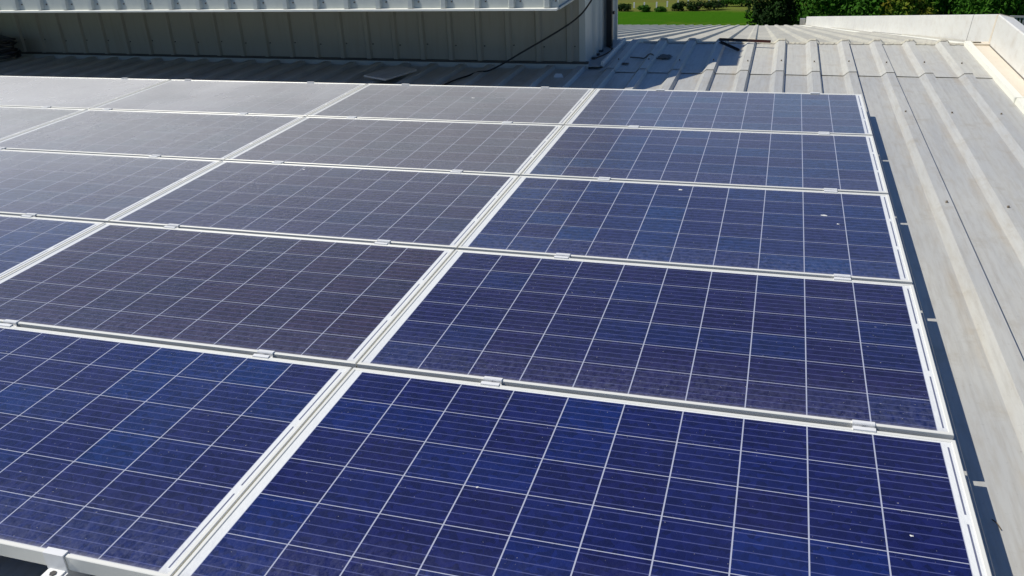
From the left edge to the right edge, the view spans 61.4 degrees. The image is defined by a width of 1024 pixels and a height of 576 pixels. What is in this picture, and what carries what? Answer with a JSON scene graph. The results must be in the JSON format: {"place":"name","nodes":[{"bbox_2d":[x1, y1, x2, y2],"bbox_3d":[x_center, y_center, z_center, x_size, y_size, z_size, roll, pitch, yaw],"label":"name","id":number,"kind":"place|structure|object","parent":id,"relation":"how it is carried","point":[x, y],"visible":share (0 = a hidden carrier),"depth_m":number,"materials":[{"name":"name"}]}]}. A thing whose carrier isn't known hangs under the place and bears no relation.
{"place":"outdoors","nodes":[
{"label":"outdoors","id":0,"kind":"place"},
{"bbox_2d":[618,0,802,25],"bbox_3d":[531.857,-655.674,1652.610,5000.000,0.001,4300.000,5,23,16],"label":"ground","id":1,"kind":"structure","parent":0,"point":[732,15],"depth_m":150.80,"materials":[{"name":"green plant"}]},
{"bbox_2d":[0,14,1023,575],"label":"warehouse","id":2,"kind":"structure","parent":1,"relation":"on","point":[942,96],"depth_m":5.26,"materials":[{"name":"metal"}]},
{"bbox_2d":[0,319,18,326],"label":"clamp","id":3,"kind":"object","parent":2,"relation":"attached to","point":[7,323],"visible":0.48,"depth_m":2.98,"materials":[{"name":"metal"}]},
{"bbox_2d":[0,35,21,58],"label":"cable coil","id":4,"kind":"object","parent":2,"relation":"on","point":[5,50],"visible":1,"depth_m":8.33,"materials":[{"name":"black rubber"}]},
{"bbox_2d":[21,213,36,216],"bbox_3d":[-2.221,-0.287,3.994,0.055,0.113,0.200,5,27,16],"label":"clamp","id":5,"kind":"object","parent":2,"relation":"attached to","point":[30,214],"visible":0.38,"depth_m":3.97,"materials":[{"name":"metal"}]},
{"bbox_2d":[0,106,86,139],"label":"solar panel","id":6,"kind":"object","parent":2,"relation":"on","point":[15,120],"visible":0.61,"depth_m":5.73,"materials":[{"name":"glass"},{"name":"aluminium"}]},
{"bbox_2d":[0,214,104,277],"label":"solar panel","id":7,"kind":"object","parent":2,"relation":"on","point":[24,241],"visible":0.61,"depth_m":3.73,"materials":[{"name":"glass"},{"name":"aluminium"}]},
{"bbox_2d":[41,547,90,575],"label":"end clamp","id":8,"kind":"object","parent":2,"relation":"attached to","point":[55,562],"visible":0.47,"depth_m":1.93,"materials":[{"name":"metal"}]},
{"bbox_2d":[0,76,170,108],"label":"solar panel","id":9,"kind":"object","parent":2,"relation":"on","point":[58,92],"visible":0.76,"depth_m":6.45,"materials":[{"name":"glass"},{"name":"aluminium"}]},
{"bbox_2d":[0,149,220,222],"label":"solar panel","id":10,"kind":"object","parent":2,"relation":"on","point":[83,187],"visible":0.73,"depth_m":4.40,"materials":[{"name":"glass"},{"name":"aluminium"}]},
{"bbox_2d":[0,109,303,160],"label":"solar panel","id":11,"kind":"object","parent":2,"relation":"on","point":[206,136],"visible":0.78,"depth_m":5.21,"materials":[{"name":"glass"},{"name":"aluminium"}]},
{"bbox_2d":[163,224,179,228],"bbox_3d":[-1.480,-0.222,3.781,0.055,0.113,0.200,5,27,16],"label":"clamp","id":12,"kind":"object","parent":2,"relation":"attached to","point":[173,226],"visible":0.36,"depth_m":3.76,"materials":[{"name":"metal"}]},
{"bbox_2d":[0,326,351,575],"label":"solar panel","id":13,"kind":"object","parent":2,"relation":"on","point":[120,457],"visible":0.85,"depth_m":2.32,"materials":[{"name":"glass"},{"name":"aluminium"}]},
{"bbox_2d":[0,223,454,368],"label":"solar panel","id":14,"kind":"object","parent":2,"relation":"on","point":[334,302],"visible":0.84,"depth_m":3.15,"materials":[{"name":"glass"}]},
{"bbox_2d":[90,79,365,116],"bbox_3d":[-1.958,-1.328,6.041,1.655,0.041,0.889,5,27,16],"label":"solar panel","id":15,"kind":"object","parent":2,"relation":"on","point":[305,99],"visible":0.77,"depth_m":5.99,"materials":[{"name":"glass"}]},
{"bbox_2d":[252,349,274,358],"bbox_3d":[-0.776,0.255,2.724,0.055,0.113,0.200,5,27,16],"label":"clamp","id":16,"kind":"object","parent":2,"relation":"attached to","point":[261,353],"visible":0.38,"depth_m":2.70,"materials":[{"name":"metal"}]},
{"bbox_2d":[271,161,284,163],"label":"clamp","id":17,"kind":"object","parent":2,"relation":"attached to","point":[278,162],"visible":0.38,"depth_m":4.53,"materials":[{"name":"metal"}]},
{"bbox_2d":[0,0,626,68],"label":"rooftop building","id":18,"kind":"structure","parent":2,"relation":"on","point":[468,33],"depth_m":7.38,"materials":[{"name":"paint"}]},
{"bbox_2d":[443,0,591,84],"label":"cable","id":19,"kind":"object","parent":18,"relation":"hanging from","point":[568,24],"visible":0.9,"depth_m":6.74,"materials":[{"name":"black rubber"}]},
{"bbox_2d":[109,161,518,249],"bbox_3d":[-0.884,-0.405,4.024,1.655,0.040,0.889,5,27,16],"label":"solar panel","id":20,"kind":"object","parent":2,"relation":"on","point":[436,209],"visible":0.83,"depth_m":3.95,"materials":[{"name":"glass"}]},
{"bbox_2d":[374,239,390,244],"bbox_3d":[-0.520,-0.137,3.506,0.055,0.113,0.200,5,27,16],"label":"clamp","id":21,"kind":"object","parent":2,"relation":"attached to","point":[382,242],"visible":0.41,"depth_m":3.48,"materials":[{"name":"metal"}]},
{"bbox_2d":[364,65,416,80],"bbox_3d":[-0.963,-1.719,6.885,0.230,0.014,0.400,17,32,28],"label":"metal plate","id":22,"kind":"object","parent":2,"relation":"on","point":[390,72],"visible":1,"depth_m":6.86,"materials":[{"name":"grey metal"}]},
{"bbox_2d":[225,117,562,175],"bbox_3d":[-0.626,-0.796,4.805,1.655,0.040,0.889,5,27,16],"label":"solar panel","id":23,"kind":"object","parent":2,"relation":"on","point":[480,148],"visible":0.79,"depth_m":4.74,"materials":[{"name":"glass"}]},
{"bbox_2d":[307,84,594,125],"bbox_3d":[-0.368,-1.188,5.586,1.655,0.041,0.889,5,27,16],"label":"solar panel","id":24,"kind":"object","parent":2,"relation":"on","point":[522,105],"visible":0.83,"depth_m":5.53,"materials":[{"name":"glass"}]},
{"bbox_2d":[450,169,462,172],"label":"clamp","id":25,"kind":"object","parent":2,"relation":"attached to","point":[456,171],"visible":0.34,"depth_m":4.26,"materials":[{"name":"metal"}]},
{"bbox_2d":[480,376,502,386],"bbox_3d":[-0.056,0.318,2.518,0.055,0.113,0.200,5,27,16],"label":"clamp","id":26,"kind":"object","parent":2,"relation":"attached to","point":[492,381],"visible":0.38,"depth_m":2.50,"materials":[{"name":"metal"}]},
{"bbox_2d":[554,73,562,77],"bbox_3d":[0.363,-1.658,6.725,0.080,0.028,0.016,5,27,16],"label":"roof bracket","id":27,"kind":"object","parent":2,"relation":"on","point":[558,75],"visible":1,"depth_m":6.72,"materials":[{"name":"metal"}]},
{"bbox_2d":[554,253,570,258],"bbox_3d":[0.193,-0.074,3.302,0.055,0.113,0.200,5,27,16],"label":"clamp","id":28,"kind":"object","parent":2,"relation":"attached to","point":[563,255],"visible":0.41,"depth_m":3.28,"materials":[{"name":"metal"}]},
{"bbox_2d":[174,368,991,575],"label":"solar panel","id":29,"kind":"object","parent":2,"relation":"on","point":[367,472],"visible":1,"depth_m":2.03,"materials":[{"name":"glass"}]},
{"bbox_2d":[597,177,610,180],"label":"clamp","id":30,"kind":"object","parent":2,"relation":"attached to","point":[604,178],"visible":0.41,"depth_m":4.06,"materials":[{"name":"metal"}]},
{"bbox_2d":[628,125,638,127],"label":"clamp","id":31,"kind":"object","parent":2,"relation":"attached to","point":[633,126],"visible":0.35,"depth_m":4.85,"materials":[{"name":"metal"}]},
{"bbox_2d":[357,250,953,439],"bbox_3d":[0.447,0.127,2.787,1.655,0.040,0.889,5,27,16],"label":"solar panel","id":32,"kind":"object","parent":2,"relation":"on","point":[830,351],"visible":0.86,"depth_m":2.68,"materials":[{"name":"glass"}]},
{"bbox_2d":[458,176,911,284],"bbox_3d":[0.706,-0.264,3.568,1.655,0.040,0.889,5,27,16],"label":"solar panel","id":33,"kind":"object","parent":2,"relation":"on","point":[823,234],"visible":0.91,"depth_m":3.48,"materials":[{"name":"glass"}]},
{"bbox_2d":[521,125,887,193],"bbox_3d":[0.964,-0.656,4.349,1.655,0.040,0.889,5,27,16],"label":"solar panel","id":34,"kind":"object","parent":2,"relation":"on","point":[814,162],"visible":0.86,"depth_m":4.28,"materials":[{"name":"glass"}]},
{"bbox_2d":[565,89,872,135],"bbox_3d":[1.222,-1.047,5.130,1.655,0.041,0.889,5,27,16],"label":"solar panel","id":35,"kind":"object","parent":2,"relation":"on","point":[839,114],"visible":0.86,"depth_m":5.07,"materials":[{"name":"glass"}]},
{"bbox_2d":[719,40,739,50],"bbox_3d":[1.857,-2.073,7.375,0.020,0.018,0.283,-12,33,-19],"label":"steel bar","id":36,"kind":"object","parent":2,"relation":"on","point":[729,45],"visible":1,"depth_m":7.37,"materials":[{"name":"black metal"}]},
{"bbox_2d":[719,38,770,42],"bbox_3d":[2.003,-2.134,7.431,0.444,0.020,0.023,11,29,26],"label":"steel bar","id":37,"kind":"object","parent":2,"relation":"on","point":[745,40],"visible":1,"depth_m":7.43,"materials":[{"name":"grey metal"}]},
{"bbox_2d":[824,188,836,191],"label":"clamp","id":38,"kind":"object","parent":2,"relation":"attached to","point":[830,189],"visible":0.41,"depth_m":3.79,"materials":[{"name":"metal"}]},
{"bbox_2d":[833,274,850,280],"bbox_3d":[1.153,0.011,3.027,0.055,0.113,0.200,5,27,16],"label":"clamp","id":39,"kind":"object","parent":2,"relation":"attached to","point":[842,277],"visible":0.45,"depth_m":3.00,"materials":[{"name":"metal"}]},
{"bbox_2d":[852,420,875,432],"bbox_3d":[0.908,0.403,2.242,0.055,0.113,0.200,5,27,16],"label":"clamp","id":40,"kind":"object","parent":2,"relation":"attached to","point":[860,425],"visible":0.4,"depth_m":2.22,"materials":[{"name":"metal"}]},
{"bbox_2d":[1010,15,1023,24],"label":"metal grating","id":41,"kind":"object","parent":2,"relation":"attached to","point":[1017,17],"visible":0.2,"depth_m":7.36,"materials":[{"name":"grey metal"}]},
{"bbox_2d":[618,3,631,10],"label":"bush","id":42,"kind":"object","parent":1,"relation":"on","point":[624,7],"visible":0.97,"depth_m":163.31,"materials":[{"name":"green plant"}]},
{"bbox_2d":[637,5,650,11],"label":"bush","id":43,"kind":"object","parent":1,"relation":"on","point":[644,8],"visible":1,"depth_m":160.78,"materials":[{"name":"green plant"}]},
{"bbox_2d":[654,6,666,11],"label":"bush","id":44,"kind":"object","parent":1,"relation":"on","point":[660,9],"visible":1,"depth_m":159.76,"materials":[{"name":"green plant"}]},
{"bbox_2d":[670,1,685,10],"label":"bush","id":45,"kind":"object","parent":1,"relation":"on","point":[679,5],"visible":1,"depth_m":160.45,"materials":[{"name":"green plant"}]},
{"bbox_2d":[685,0,705,10],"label":"bush","id":46,"kind":"object","parent":1,"relation":"on","point":[690,6],"visible":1,"depth_m":159.96,"materials":[{"name":"green plant"}]},
{"bbox_2d":[703,0,727,9],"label":"bush","id":47,"kind":"object","parent":1,"relation":"on","point":[713,4],"visible":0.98,"depth_m":160.92,"materials":[{"name":"green plant"}]},
{"bbox_2d":[718,0,734,5],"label":"bush","id":48,"kind":"object","parent":1,"relation":"on","point":[727,2],"visible":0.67,"depth_m":168.26,"materials":[{"name":"green plant"}]},
{"bbox_2d":[731,0,750,5],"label":"bush","id":49,"kind":"object","parent":1,"relation":"on","point":[741,2],"visible":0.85,"depth_m":167.22,"materials":[{"name":"green plant"}]},
{"bbox_2d":[744,0,799,25],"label":"dark tree","id":50,"kind":"object","parent":1,"relation":"on","point":[773,12],"visible":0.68,"depth_m":88.96,"materials":[{"name":"green plant"}]},
{"bbox_2d":[790,0,813,25],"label":"bushy tree","id":51,"kind":"object","parent":1,"relation":"on","point":[799,5],"visible":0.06,"depth_m":92.30,"materials":[{"name":"green plant"}]},
{"bbox_2d":[796,0,865,23],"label":"bushy tree","id":52,"kind":"object","parent":1,"relation":"on","point":[824,7],"visible":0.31,"depth_m":77.91,"materials":[{"name":"green plant"}]},
{"bbox_2d":[840,0,904,15],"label":"bushy tree","id":53,"kind":"object","parent":1,"relation":"on","point":[873,7],"visible":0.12,"depth_m":73.51,"materials":[{"name":"green plant"}]},
{"bbox_2d":[879,0,937,15],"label":"yellowish tree","id":54,"kind":"object","parent":1,"relation":"on","point":[910,7],"visible":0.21,"depth_m":69.39,"materials":[{"name":"green plant"}]},
{"bbox_2d":[920,0,966,14],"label":"bushy tree","id":55,"kind":"object","parent":1,"relation":"on","point":[943,7],"visible":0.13,"depth_m":75.36,"materials":[{"name":"green plant"}]},
{"bbox_2d":[948,0,1023,23],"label":"bushy tree","id":56,"kind":"object","parent":1,"relation":"on","point":[977,7],"visible":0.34,"depth_m":68.08,"materials":[{"name":"green plant"}]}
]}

